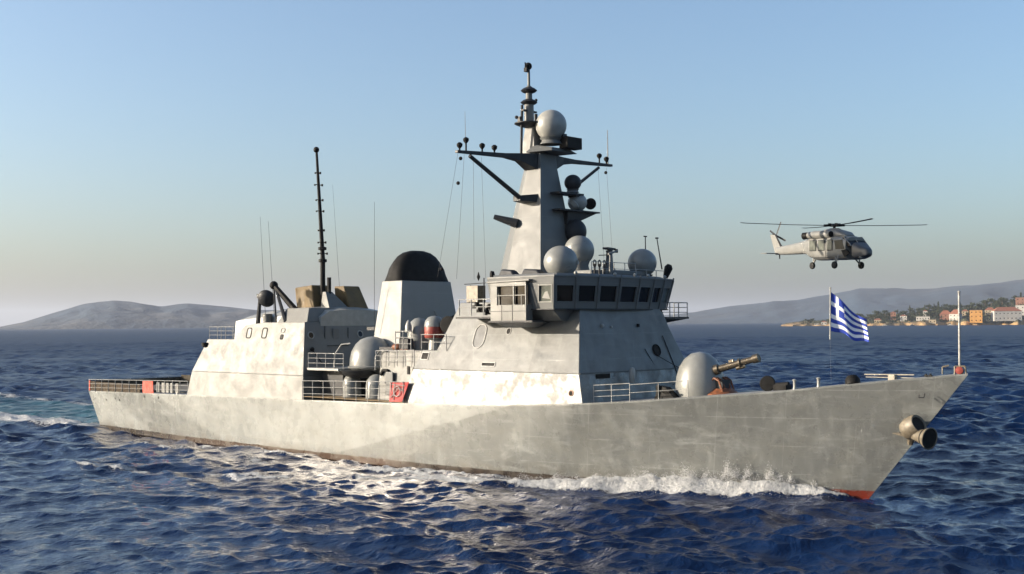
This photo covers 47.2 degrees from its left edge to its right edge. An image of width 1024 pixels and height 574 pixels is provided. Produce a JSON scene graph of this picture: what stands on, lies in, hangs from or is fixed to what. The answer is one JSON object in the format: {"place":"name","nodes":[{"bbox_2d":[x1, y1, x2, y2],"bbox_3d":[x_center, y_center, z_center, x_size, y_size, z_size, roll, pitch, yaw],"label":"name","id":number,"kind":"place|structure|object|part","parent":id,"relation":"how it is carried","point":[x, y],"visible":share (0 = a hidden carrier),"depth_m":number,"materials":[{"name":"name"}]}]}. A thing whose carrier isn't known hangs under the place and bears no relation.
{"place":"outdoors","nodes":[
{"label":"outdoors","id":0,"kind":"place"},
{"bbox_2d":[0,301,671,329],"bbox_3d":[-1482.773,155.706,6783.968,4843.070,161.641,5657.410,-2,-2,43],"label":"island","id":1,"kind":"structure","parent":0,"point":[115,315],"depth_m":5686.69,"materials":[{"name":"grey stone"}]},
{"bbox_2d":[0,323,1023,573],"bbox_3d":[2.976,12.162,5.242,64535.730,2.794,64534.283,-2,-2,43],"label":"sea","id":2,"kind":"structure","parent":0,"point":[82,491],"depth_m":79.14,"materials":[{"name":"liquid"}]},
{"bbox_2d":[89,62,967,498],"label":"warship","id":3,"kind":"object","parent":2,"relation":"on","point":[553,356],"visible":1,"depth_m":93.12,"materials":[{"name":"paint"}]},
{"bbox_2d":[142,381,153,392],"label":"orange banner","id":4,"kind":"object","parent":3,"relation":"hanging from","point":[147,386],"visible":1,"depth_m":126.88,"materials":[{"name":"fabric"}]},
{"bbox_2d":[389,382,408,401],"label":"red panel","id":5,"kind":"object","parent":3,"relation":"attached to","point":[396,393],"visible":1,"depth_m":98.32,"materials":[{"name":"paint"}]},
{"bbox_2d":[392,344,409,349],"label":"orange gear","id":6,"kind":"object","parent":3,"relation":"on","point":[393,346],"visible":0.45,"depth_m":101.39,"materials":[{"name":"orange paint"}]},
{"bbox_2d":[829,287,868,357],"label":"flag","id":7,"kind":"object","parent":3,"relation":"attached to","point":[846,320],"visible":1,"depth_m":78.41,"materials":[{"name":"blue fabric"}]},
{"bbox_2d":[470,460,839,498],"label":"bow spray","id":8,"kind":"object","parent":2,"relation":"on","point":[687,474],"visible":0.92,"depth_m":81.20,"materials":[{"name":"liquid"}]},
{"bbox_2d":[781,302,1023,325],"bbox_3d":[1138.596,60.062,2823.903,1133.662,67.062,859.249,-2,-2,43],"label":"headland","id":9,"kind":"structure","parent":2,"relation":"in","point":[984,322],"depth_m":2667.12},
{"bbox_2d":[891,311,895,319],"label":"house","id":10,"kind":"structure","parent":9,"relation":"on","point":[893,313],"depth_m":2764.11,"materials":[{"name":"ceramic"}]},
{"bbox_2d":[900,314,906,320],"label":"house","id":11,"kind":"structure","parent":9,"relation":"on","point":[903,317],"depth_m":2736.02,"materials":[{"name":"ceramic"}]},
{"bbox_2d":[801,301,1015,324],"bbox_3d":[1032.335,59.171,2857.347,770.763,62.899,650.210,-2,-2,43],"label":"scrub","id":12,"kind":"object","parent":9,"relation":"on","point":[885,319],"visible":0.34,"depth_m":2783.48,"materials":[{"name":"green plant"}]},
{"bbox_2d":[916,316,929,320],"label":"house","id":13,"kind":"structure","parent":9,"relation":"on","point":[919,318],"depth_m":2682.05,"materials":[{"name":"white paint"}]},
{"bbox_2d":[928,319,935,323],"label":"house","id":14,"kind":"structure","parent":9,"relation":"on","point":[932,321],"depth_m":2641.32,"materials":[{"name":"beige"}]},
{"bbox_2d":[940,310,949,320],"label":"house","id":15,"kind":"structure","parent":9,"relation":"on","point":[944,314],"depth_m":2690.72,"materials":[{"name":"ceramic"}]},
{"bbox_2d":[949,310,961,320],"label":"house","id":16,"kind":"structure","parent":9,"relation":"on","point":[953,314],"depth_m":2662.61,"materials":[{"name":"ceramic"}]},
{"bbox_2d":[970,310,981,322],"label":"house","id":17,"kind":"structure","parent":9,"relation":"on","point":[975,316],"depth_m":2592.54,"materials":[{"name":"orange paint"}]},
{"bbox_2d":[985,307,993,314],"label":"house","id":18,"kind":"structure","parent":9,"relation":"on","point":[988,310],"depth_m":2700.89,"materials":[{"name":"ceramic"}]},
{"bbox_2d":[991,307,1021,320],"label":"house","id":19,"kind":"structure","parent":9,"relation":"on","point":[1006,313],"depth_m":2577.63,"materials":[{"name":"ceramic"}]},
{"bbox_2d":[1015,297,1023,304],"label":"tower","id":20,"kind":"structure","parent":9,"relation":"on","point":[1018,300],"depth_m":2710.14,"materials":[{"name":"paint"}]},
{"bbox_2d":[1015,305,1023,314],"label":"house","id":21,"kind":"structure","parent":9,"relation":"on","point":[1020,307],"depth_m":2633.22,"materials":[{"name":"white paint"}]},
{"bbox_2d":[0,0,1023,326],"label":"sky","id":22,"kind":"structure","parent":0,"point":[146,146],"materials":[{"name":"blue"}]},
{"bbox_2d":[740,218,926,268],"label":"helicopter","id":23,"kind":"object","parent":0,"point":[834,243],"visible":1,"depth_m":100.72,"materials":[{"name":"paint"}]},
{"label":"cabin window","id":24,"kind":"part","parent":23,"relation":"part of","materials":[{"name":"grey glass"}]},
{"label":"cabin window","id":25,"kind":"part","parent":23,"relation":"part of","materials":[{"name":"grey glass"}]},
{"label":"cabin window","id":26,"kind":"part","parent":23,"relation":"part of","materials":[{"name":"grey glass"}]},
{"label":"cockpit window","id":27,"kind":"part","parent":23,"relation":"part of","materials":[{"name":"grey glass"}]},
{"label":"chin window","id":28,"kind":"part","parent":23,"relation":"part of","materials":[{"name":"black glass"}]},
{"bbox_2d":[664,279,1023,323],"bbox_3d":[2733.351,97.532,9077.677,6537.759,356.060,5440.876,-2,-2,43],"label":"hills","id":29,"kind":"structure","parent":0,"point":[864,301],"depth_m":8001.39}
]}

